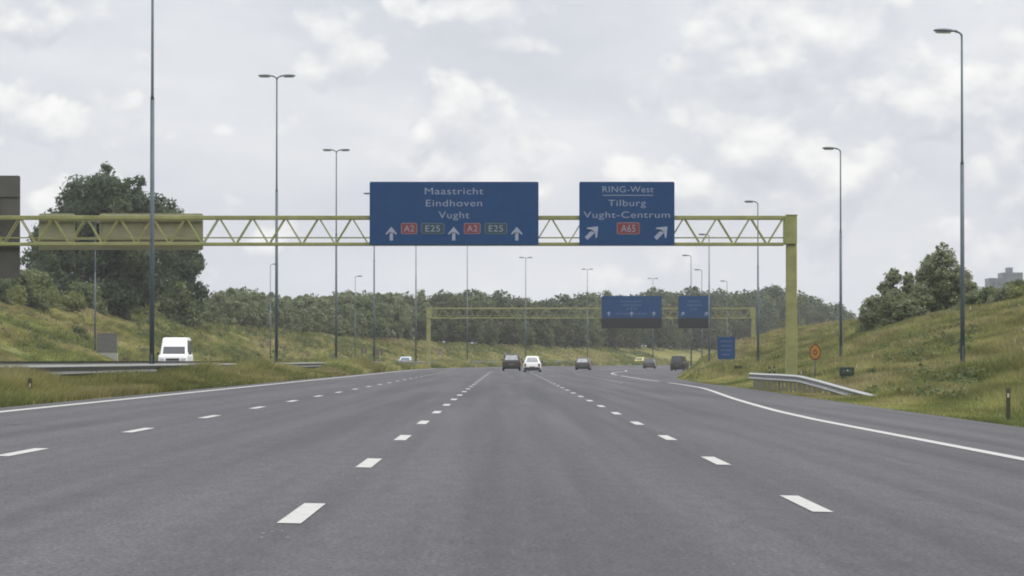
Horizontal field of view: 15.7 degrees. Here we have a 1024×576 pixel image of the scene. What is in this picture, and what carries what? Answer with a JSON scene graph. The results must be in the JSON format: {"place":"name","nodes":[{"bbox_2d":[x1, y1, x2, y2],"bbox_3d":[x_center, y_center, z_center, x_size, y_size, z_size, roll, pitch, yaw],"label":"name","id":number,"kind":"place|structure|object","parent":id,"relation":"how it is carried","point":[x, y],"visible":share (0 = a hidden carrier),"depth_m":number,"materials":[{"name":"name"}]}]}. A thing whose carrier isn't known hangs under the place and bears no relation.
{"place":"outdoors","nodes":[
{"label":"outdoors","id":0,"kind":"place"},
{"bbox_2d":[0,300,1001,420],"bbox_3d":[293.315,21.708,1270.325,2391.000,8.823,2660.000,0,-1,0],"label":"ground","id":1,"kind":"structure","parent":0,"point":[666,353],"depth_m":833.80,"materials":[{"name":"green plant"}]},
{"bbox_2d":[0,278,14,304],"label":"shrub","id":2,"kind":"object","parent":1,"relation":"on","point":[5,283],"visible":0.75,"depth_m":344.38,"materials":[{"name":"green plant"}]},
{"bbox_2d":[5,284,26,304],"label":"shrub","id":3,"kind":"object","parent":1,"relation":"on","point":[19,297],"visible":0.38,"depth_m":362.62,"materials":[{"name":"green plant"}]},
{"bbox_2d":[8,269,50,311],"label":"shrub","id":4,"kind":"object","parent":1,"relation":"on","point":[26,279],"visible":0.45,"depth_m":366.48,"materials":[{"name":"green plant"}]},
{"bbox_2d":[21,268,58,311],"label":"shrub","id":5,"kind":"object","parent":1,"relation":"on","point":[40,275],"visible":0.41,"depth_m":371.02,"materials":[{"name":"green plant"}]},
{"bbox_2d":[20,223,61,289],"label":"slender tree","id":6,"kind":"object","parent":1,"relation":"on","point":[32,255],"visible":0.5,"depth_m":394.13,"materials":[{"name":"green plant"}]},
{"bbox_2d":[53,290,88,312],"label":"shrub","id":7,"kind":"object","parent":1,"relation":"on","point":[74,301],"visible":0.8,"depth_m":386.01,"materials":[{"name":"green plant"}]},
{"bbox_2d":[63,281,110,315],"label":"shrub","id":8,"kind":"object","parent":1,"relation":"on","point":[87,291],"visible":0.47,"depth_m":411.17,"materials":[{"name":"green plant"}]},
{"bbox_2d":[94,222,98,348],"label":"street lamp","id":9,"kind":"object","parent":1,"relation":"on","point":[95,298],"visible":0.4,"depth_m":318.93,"materials":[{"name":"metal"}]},
{"bbox_2d":[25,161,180,313],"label":"broad tree","id":10,"kind":"object","parent":1,"relation":"on","point":[122,277],"visible":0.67,"depth_m":420.82,"materials":[{"name":"green plant"}]},
{"bbox_2d":[97,333,117,360],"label":"roadside cabinet","id":11,"kind":"object","parent":1,"relation":"on","point":[107,345],"visible":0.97,"depth_m":313.55,"materials":[{"name":"metal"}]},
{"bbox_2d":[126,301,161,316],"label":"shrub","id":12,"kind":"object","parent":1,"relation":"on","point":[141,311],"visible":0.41,"depth_m":452.89,"materials":[{"name":"green plant"}]},
{"bbox_2d":[149,0,153,363],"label":"street lamp","id":13,"kind":"object","parent":1,"relation":"on","point":[151,337],"visible":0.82,"depth_m":131.50,"materials":[{"name":"metal"}]},
{"bbox_2d":[154,280,200,327],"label":"shrub","id":14,"kind":"object","parent":1,"relation":"on","point":[179,296],"visible":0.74,"depth_m":461.70,"materials":[{"name":"green plant"}]},
{"bbox_2d":[149,206,212,317],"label":"broad tree","id":15,"kind":"object","parent":1,"relation":"on","point":[188,267],"visible":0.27,"depth_m":465.61,"materials":[{"name":"green plant"}]},
{"bbox_2d":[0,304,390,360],"bbox_3d":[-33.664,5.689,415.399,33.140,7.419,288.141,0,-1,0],"label":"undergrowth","id":16,"kind":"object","parent":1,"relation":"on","point":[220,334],"visible":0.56,"depth_m":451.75,"materials":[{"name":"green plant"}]},
{"bbox_2d":[0,361,406,364],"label":"guard rail","id":17,"kind":"object","parent":1,"relation":"on","point":[84,362],"visible":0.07,"depth_m":133.92,"materials":[{"name":"metal"}]},
{"bbox_2d":[208,291,236,323],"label":"willow shrub","id":18,"kind":"object","parent":1,"relation":"on","point":[219,300],"visible":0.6,"depth_m":503.63,"materials":[{"name":"green plant"}]},
{"bbox_2d":[220,288,246,324],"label":"willow shrub","id":19,"kind":"object","parent":1,"relation":"on","point":[237,313],"visible":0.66,"depth_m":512.34,"materials":[{"name":"green plant"}]},
{"bbox_2d":[232,288,261,327],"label":"willow shrub","id":20,"kind":"object","parent":1,"relation":"on","point":[250,313],"visible":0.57,"depth_m":520.48,"materials":[{"name":"green plant"}]},
{"bbox_2d":[247,288,269,326],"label":"willow shrub","id":21,"kind":"object","parent":1,"relation":"on","point":[256,297],"visible":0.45,"depth_m":528.63,"materials":[{"name":"green plant"}]},
{"bbox_2d":[258,74,295,362],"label":"street lamp","id":22,"kind":"object","parent":1,"relation":"on","point":[276,240],"visible":0.98,"depth_m":203.04,"materials":[{"name":"metal"}]},
{"bbox_2d":[272,294,296,329],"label":"willow shrub","id":23,"kind":"object","parent":1,"relation":"on","point":[289,319],"visible":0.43,"depth_m":550.13,"materials":[{"name":"green plant"}]},
{"bbox_2d":[281,297,301,330],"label":"willow shrub","id":24,"kind":"object","parent":1,"relation":"on","point":[296,320],"visible":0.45,"depth_m":555.19,"materials":[{"name":"green plant"}]},
{"bbox_2d":[0,361,590,376],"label":"guard rail","id":25,"kind":"object","parent":1,"relation":"on","point":[70,370],"visible":0.23,"depth_m":110.70,"materials":[{"name":"metal"}]},
{"bbox_2d":[290,298,313,332],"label":"willow shrub","id":26,"kind":"object","parent":1,"relation":"on","point":[305,323],"visible":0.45,"depth_m":564.27,"materials":[{"name":"green plant"}]},
{"bbox_2d":[298,292,327,332],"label":"tree","id":27,"kind":"object","parent":1,"relation":"on","point":[309,301],"visible":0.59,"depth_m":573.32,"materials":[{"name":"green plant"}]},
{"bbox_2d":[314,296,334,334],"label":"willow shrub","id":28,"kind":"object","parent":1,"relation":"on","point":[319,303],"visible":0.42,"depth_m":581.39,"materials":[{"name":"green plant"}]},
{"bbox_2d":[320,296,344,333],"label":"willow shrub","id":29,"kind":"object","parent":1,"relation":"on","point":[339,330],"visible":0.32,"depth_m":587.05,"materials":[{"name":"green plant"}]},
{"bbox_2d":[323,149,349,357],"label":"street lamp","id":30,"kind":"object","parent":1,"relation":"on","point":[336,255],"visible":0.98,"depth_m":274.50,"materials":[{"name":"metal"}]},
{"bbox_2d":[332,296,354,334],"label":"willow shrub","id":31,"kind":"object","parent":1,"relation":"on","point":[343,310],"visible":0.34,"depth_m":597.35,"materials":[{"name":"green plant"}]},
{"bbox_2d":[0,356,696,407],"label":"grass","id":32,"kind":"structure","parent":1,"relation":"on","point":[46,387],"depth_m":116.88,"materials":[{"name":"green plant"}]},
{"bbox_2d":[332,290,368,336],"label":"tree","id":33,"kind":"object","parent":1,"relation":"on","point":[361,330],"visible":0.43,"depth_m":603.36,"materials":[{"name":"green plant"}]},
{"bbox_2d":[349,293,377,335],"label":"tree","id":34,"kind":"object","parent":1,"relation":"on","point":[361,301],"visible":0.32,"depth_m":609.69,"materials":[{"name":"green plant"}]},
{"bbox_2d":[363,192,374,360],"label":"street lamp","id":35,"kind":"object","parent":1,"relation":"on","point":[373,302],"visible":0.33,"depth_m":345.95,"materials":[{"name":"metal"}]},
{"bbox_2d":[358,296,390,340],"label":"tree","id":36,"kind":"object","parent":1,"relation":"on","point":[379,323],"visible":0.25,"depth_m":618.71,"materials":[{"name":"green plant"}]},
{"bbox_2d":[366,294,390,338],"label":"willow shrub","id":37,"kind":"object","parent":1,"relation":"on","point":[383,310],"visible":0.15,"depth_m":625.41,"materials":[{"name":"green plant"}]},
{"bbox_2d":[376,294,400,337],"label":"willow shrub","id":38,"kind":"object","parent":1,"relation":"on","point":[383,298],"visible":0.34,"depth_m":633.35,"materials":[{"name":"green plant"}]},
{"bbox_2d":[376,293,408,338],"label":"tree","id":39,"kind":"object","parent":1,"relation":"on","point":[399,315],"visible":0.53,"depth_m":641.08,"materials":[{"name":"green plant"}]},
{"bbox_2d":[0,214,797,390],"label":"sign gantry","id":40,"kind":"object","parent":1,"relation":"on","point":[789,237],"visible":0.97,"depth_m":148.12,"materials":[{"name":"metal"}]},
{"bbox_2d":[0,176,19,277],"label":"sign seen from behind","id":41,"kind":"object","parent":40,"relation":"attached to","point":[9,206],"visible":1,"depth_m":148.99,"materials":[{"name":"grey metal"}]},
{"bbox_2d":[39,213,202,249],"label":"sign seen from behind","id":42,"kind":"object","parent":40,"relation":"attached to","point":[136,228],"visible":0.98,"depth_m":148.99,"materials":[{"name":"metal"}]},
{"bbox_2d":[370,182,538,244],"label":"direction sign","id":43,"kind":"object","parent":40,"relation":"attached to","point":[454,213],"visible":1,"depth_m":147.96,"materials":[{"name":"metal"}]},
{"bbox_2d":[579,182,674,244],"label":"direction sign","id":44,"kind":"object","parent":40,"relation":"attached to","point":[626,213],"visible":1,"depth_m":147.97,"materials":[{"name":"metal"}]},
{"bbox_2d":[392,292,414,339],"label":"willow shrub","id":45,"kind":"object","parent":1,"relation":"on","point":[401,302],"visible":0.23,"depth_m":661.55,"materials":[{"name":"green plant"}]},
{"bbox_2d":[411,317,436,340],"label":"tree","id":46,"kind":"object","parent":1,"relation":"on","point":[421,324],"visible":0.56,"depth_m":670.32,"materials":[{"name":"green plant"}]},
{"bbox_2d":[422,319,447,341],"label":"tree","id":47,"kind":"object","parent":1,"relation":"on","point":[438,329],"visible":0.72,"depth_m":679.86,"materials":[{"name":"green plant"}]},
{"bbox_2d":[420,289,470,334],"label":"tree","id":48,"kind":"object","parent":1,"relation":"on","point":[445,298],"visible":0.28,"depth_m":704.56,"materials":[{"name":"green plant"}]},
{"bbox_2d":[429,299,463,331],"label":"tree","id":49,"kind":"object","parent":1,"relation":"on","point":[448,311],"visible":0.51,"depth_m":699.96,"materials":[{"name":"green plant"}]},
{"bbox_2d":[440,319,463,342],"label":"tree","id":50,"kind":"object","parent":1,"relation":"on","point":[453,330],"visible":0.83,"depth_m":695.33,"materials":[{"name":"green plant"}]},
{"bbox_2d":[460,314,483,342],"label":"tree","id":51,"kind":"object","parent":1,"relation":"on","point":[474,330],"visible":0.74,"depth_m":706.24,"materials":[{"name":"green plant"}]},
{"bbox_2d":[456,298,488,343],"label":"tree","id":52,"kind":"object","parent":1,"relation":"on","point":[474,312],"visible":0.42,"depth_m":713.95,"materials":[{"name":"green plant"}]},
{"bbox_2d":[468,289,499,343],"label":"tree","id":53,"kind":"object","parent":1,"relation":"on","point":[479,295],"visible":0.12,"depth_m":735.18,"materials":[{"name":"green plant"}]},
{"bbox_2d":[465,301,505,342],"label":"tree","id":54,"kind":"object","parent":1,"relation":"on","point":[488,311],"visible":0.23,"depth_m":726.17,"materials":[{"name":"green plant"}]},
{"bbox_2d":[480,319,499,346],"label":"tree","id":55,"kind":"object","parent":1,"relation":"on","point":[491,333],"visible":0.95,"depth_m":717.37,"materials":[{"name":"green plant"}]},
{"bbox_2d":[490,302,512,343],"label":"tree","id":56,"kind":"object","parent":1,"relation":"on","point":[503,334],"visible":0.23,"depth_m":738.18,"materials":[{"name":"green plant"}]},
{"bbox_2d":[487,294,524,343],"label":"tree","id":57,"kind":"object","parent":1,"relation":"on","point":[501,301],"visible":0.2,"depth_m":750.77,"materials":[{"name":"green plant"}]},
{"bbox_2d":[498,321,523,345],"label":"tree","id":58,"kind":"object","parent":1,"relation":"on","point":[515,331],"visible":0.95,"depth_m":738.97,"materials":[{"name":"green plant"}]},
{"bbox_2d":[518,321,536,346],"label":"tree","id":59,"kind":"object","parent":1,"relation":"on","point":[530,338],"visible":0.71,"depth_m":748.43,"materials":[{"name":"green plant"}]},
{"bbox_2d":[515,306,552,341],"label":"tree","id":60,"kind":"object","parent":1,"relation":"on","point":[536,324],"visible":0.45,"depth_m":765.17,"materials":[{"name":"green plant"}]},
{"bbox_2d":[536,323,555,346],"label":"tree","id":61,"kind":"object","parent":1,"relation":"on","point":[547,339],"visible":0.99,"depth_m":764.78,"materials":[{"name":"green plant"}]},
{"bbox_2d":[538,298,571,330],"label":"tree","id":62,"kind":"object","parent":1,"relation":"on","point":[546,303],"visible":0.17,"depth_m":792.72,"materials":[{"name":"green plant"}]},
{"bbox_2d":[548,320,574,348],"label":"tree","id":63,"kind":"object","parent":1,"relation":"on","point":[558,328],"visible":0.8,"depth_m":774.89,"materials":[{"name":"green plant"}]},
{"bbox_2d":[551,303,578,342],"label":"tree","id":64,"kind":"object","parent":1,"relation":"on","point":[565,312],"visible":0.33,"depth_m":793.16,"materials":[{"name":"green plant"}]},
{"bbox_2d":[550,293,590,344],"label":"tree","id":65,"kind":"object","parent":1,"relation":"on","point":[570,302],"visible":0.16,"depth_m":804.55,"materials":[{"name":"green plant"}]},
{"bbox_2d":[565,323,588,347],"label":"tree","id":66,"kind":"object","parent":1,"relation":"on","point":[580,336],"visible":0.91,"depth_m":788.16,"materials":[{"name":"green plant"}]},
{"bbox_2d":[426,307,755,366],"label":"sign gantry","id":67,"kind":"object","parent":1,"relation":"on","point":[429,315],"visible":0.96,"depth_m":405.07,"materials":[{"name":"metal"}]},
{"bbox_2d":[602,296,661,327],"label":"direction sign","id":68,"kind":"object","parent":67,"relation":"attached to","point":[631,311],"visible":1,"depth_m":404.93,"materials":[{"name":"metal"}]},
{"bbox_2d":[678,296,710,327],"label":"direction sign","id":69,"kind":"object","parent":67,"relation":"attached to","point":[692,311],"visible":0.98,"depth_m":404.94,"materials":[{"name":"metal"}]},
{"bbox_2d":[577,301,609,345],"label":"tree","id":70,"kind":"object","parent":1,"relation":"on","point":[604,330],"visible":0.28,"depth_m":814.56,"materials":[{"name":"green plant"}]},
{"bbox_2d":[585,319,603,348],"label":"tree","id":71,"kind":"object","parent":1,"relation":"on","point":[595,336],"visible":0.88,"depth_m":803.95,"materials":[{"name":"green plant"}]},
{"bbox_2d":[602,328,629,348],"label":"tree","id":72,"kind":"object","parent":1,"relation":"on","point":[618,334],"visible":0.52,"depth_m":816.47,"materials":[{"name":"green plant"}]},
{"bbox_2d":[618,328,642,349],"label":"tree","id":73,"kind":"object","parent":1,"relation":"on","point":[631,343],"visible":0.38,"depth_m":831.96,"materials":[{"name":"green plant"}]},
{"bbox_2d":[645,321,674,349],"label":"tree","id":74,"kind":"object","parent":1,"relation":"on","point":[661,333],"visible":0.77,"depth_m":856.57,"materials":[{"name":"green plant"}]},
{"bbox_2d":[661,316,681,349],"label":"tree","id":75,"kind":"object","parent":1,"relation":"on","point":[675,342],"visible":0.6,"depth_m":870.00,"materials":[{"name":"green plant"}]},
{"bbox_2d":[683,326,716,350],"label":"tree","id":76,"kind":"object","parent":1,"relation":"on","point":[696,333],"visible":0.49,"depth_m":887.92,"materials":[{"name":"green plant"}]},
{"bbox_2d":[699,233,709,362],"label":"street lamp","id":77,"kind":"object","parent":1,"relation":"on","point":[708,307],"visible":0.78,"depth_m":349.01,"materials":[{"name":"metal"}]},
{"bbox_2d":[718,337,734,362],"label":"information sign","id":78,"kind":"object","parent":1,"relation":"on","point":[726,347],"visible":0.94,"depth_m":299.94,"materials":[{"name":"metal"}]},
{"bbox_2d":[723,319,744,340],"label":"tree","id":79,"kind":"object","parent":1,"relation":"on","point":[736,325],"visible":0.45,"depth_m":920.87,"materials":[{"name":"green plant"}]},
{"bbox_2d":[744,200,758,361],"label":"street lamp","id":80,"kind":"object","parent":1,"relation":"on","point":[748,201],"visible":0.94,"depth_m":277.03,"materials":[{"name":"metal"}]},
{"bbox_2d":[740,291,776,328],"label":"tree","id":81,"kind":"object","parent":1,"relation":"on","point":[749,296],"visible":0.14,"depth_m":963.89,"materials":[{"name":"green plant"}]},
{"bbox_2d":[747,315,773,334],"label":"tree","id":82,"kind":"object","parent":1,"relation":"on","point":[763,329],"visible":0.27,"depth_m":946.15,"materials":[{"name":"green plant"}]},
{"bbox_2d":[798,304,817,325],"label":"tree","id":83,"kind":"object","parent":1,"relation":"on","point":[807,315],"visible":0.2,"depth_m":997.72,"materials":[{"name":"green plant"}]},
{"bbox_2d":[749,373,874,395],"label":"guard rail","id":84,"kind":"object","parent":1,"relation":"on","point":[764,378],"visible":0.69,"depth_m":139.94,"materials":[{"name":"metal"}]},
{"bbox_2d":[801,295,833,320],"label":"tree","id":85,"kind":"object","parent":1,"relation":"on","point":[825,308],"visible":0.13,"depth_m":1017.08,"materials":[{"name":"green plant"}]},
{"bbox_2d":[822,147,841,356],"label":"street lamp","id":86,"kind":"object","parent":1,"relation":"on","point":[840,282],"visible":0.96,"depth_m":207.54,"materials":[{"name":"metal"}]},
{"bbox_2d":[677,296,1023,426],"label":"grass","id":87,"kind":"structure","parent":1,"relation":"on","point":[996,351],"depth_m":169.82,"materials":[{"name":"green plant"}]},
{"bbox_2d":[855,294,893,332],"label":"tree","id":88,"kind":"object","parent":1,"relation":"on","point":[869,304],"visible":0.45,"depth_m":275.74,"materials":[{"name":"green plant"}]},
{"bbox_2d":[867,267,902,323],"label":"tree","id":89,"kind":"object","parent":1,"relation":"on","point":[893,277],"visible":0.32,"depth_m":273.81,"materials":[{"name":"green plant"}]},
{"bbox_2d":[873,288,919,328],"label":"tree","id":90,"kind":"object","parent":1,"relation":"on","point":[885,312],"visible":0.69,"depth_m":269.73,"materials":[{"name":"green plant"}]},
{"bbox_2d":[899,271,914,294],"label":"tree","id":91,"kind":"object","parent":1,"relation":"on","point":[908,280],"visible":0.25,"depth_m":275.84,"materials":[{"name":"green plant"}]},
{"bbox_2d":[890,295,935,321],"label":"bank tree","id":92,"kind":"object","parent":1,"relation":"on","point":[907,306],"visible":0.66,"depth_m":267.47,"materials":[{"name":"green plant"}]},
{"bbox_2d":[909,242,973,312],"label":"tree","id":93,"kind":"object","parent":1,"relation":"on","point":[940,289],"visible":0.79,"depth_m":269.32,"materials":[{"name":"green plant"}]},
{"bbox_2d":[933,28,964,362],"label":"street lamp","id":94,"kind":"object","parent":1,"relation":"on","point":[962,284],"visible":0.97,"depth_m":133.55,"materials":[{"name":"metal"}]},
{"bbox_2d":[949,290,978,309],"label":"bank tree","id":95,"kind":"object","parent":1,"relation":"on","point":[971,297],"visible":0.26,"depth_m":261.34,"materials":[{"name":"green plant"}]},
{"bbox_2d":[975,286,1001,305],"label":"shrub","id":96,"kind":"object","parent":1,"relation":"on","point":[984,293],"visible":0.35,"depth_m":254.75,"materials":[{"name":"green plant"}]},
{"bbox_2d":[987,285,1013,303],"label":"shrub","id":97,"kind":"object","parent":1,"relation":"on","point":[1001,293],"visible":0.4,"depth_m":249.72,"materials":[{"name":"green plant"}]},
{"bbox_2d":[985,267,1022,288],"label":"tower block","id":98,"kind":"structure","parent":1,"relation":"on","point":[1008,275],"depth_m":1500.69,"materials":[{"name":"grey concrete"}]},
{"bbox_2d":[0,365,1023,575],"bbox_3d":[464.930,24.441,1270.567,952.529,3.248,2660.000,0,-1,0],"label":"road","id":99,"kind":"structure","parent":0,"point":[496,471],"depth_m":31.61,"materials":[{"name":"grey asphalt"}]},
{"bbox_2d":[0,365,1023,530],"bbox_3d":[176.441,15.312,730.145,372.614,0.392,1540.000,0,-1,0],"label":"road markings","id":100,"kind":"object","parent":99,"relation":"on","point":[302,512],"visible":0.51,"depth_m":48.83,"materials":[{"name":"paint"}]},
{"bbox_2d":[501,353,522,370],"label":"dark suv","id":101,"kind":"object","parent":99,"relation":"on","point":[511,361],"visible":1,"depth_m":375.83,"materials":[{"name":"paint"}]},
{"bbox_2d":[522,356,542,371],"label":"white car","id":102,"kind":"object","parent":99,"relation":"on","point":[532,363],"visible":1,"depth_m":350.18,"materials":[{"name":"paint"}]},
{"bbox_2d":[670,356,688,370],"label":"dark van","id":103,"kind":"object","parent":99,"relation":"on","point":[678,362],"visible":0.96,"depth_m":465.94,"materials":[{"name":"paint"}]},
{"bbox_2d":[0,0,1023,347],"label":"sky","id":104,"kind":"structure","parent":0,"point":[730,103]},
{"bbox_3d":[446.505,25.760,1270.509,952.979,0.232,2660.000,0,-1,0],"label":"oncoming road","id":105,"kind":"structure","parent":0,"visible":0},
{"bbox_2d":[157,338,192,360],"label":"white van","id":106,"kind":"object","parent":105,"relation":"on","point":[176,349],"visible":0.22,"depth_m":256.57,"materials":[{"name":"paint"}]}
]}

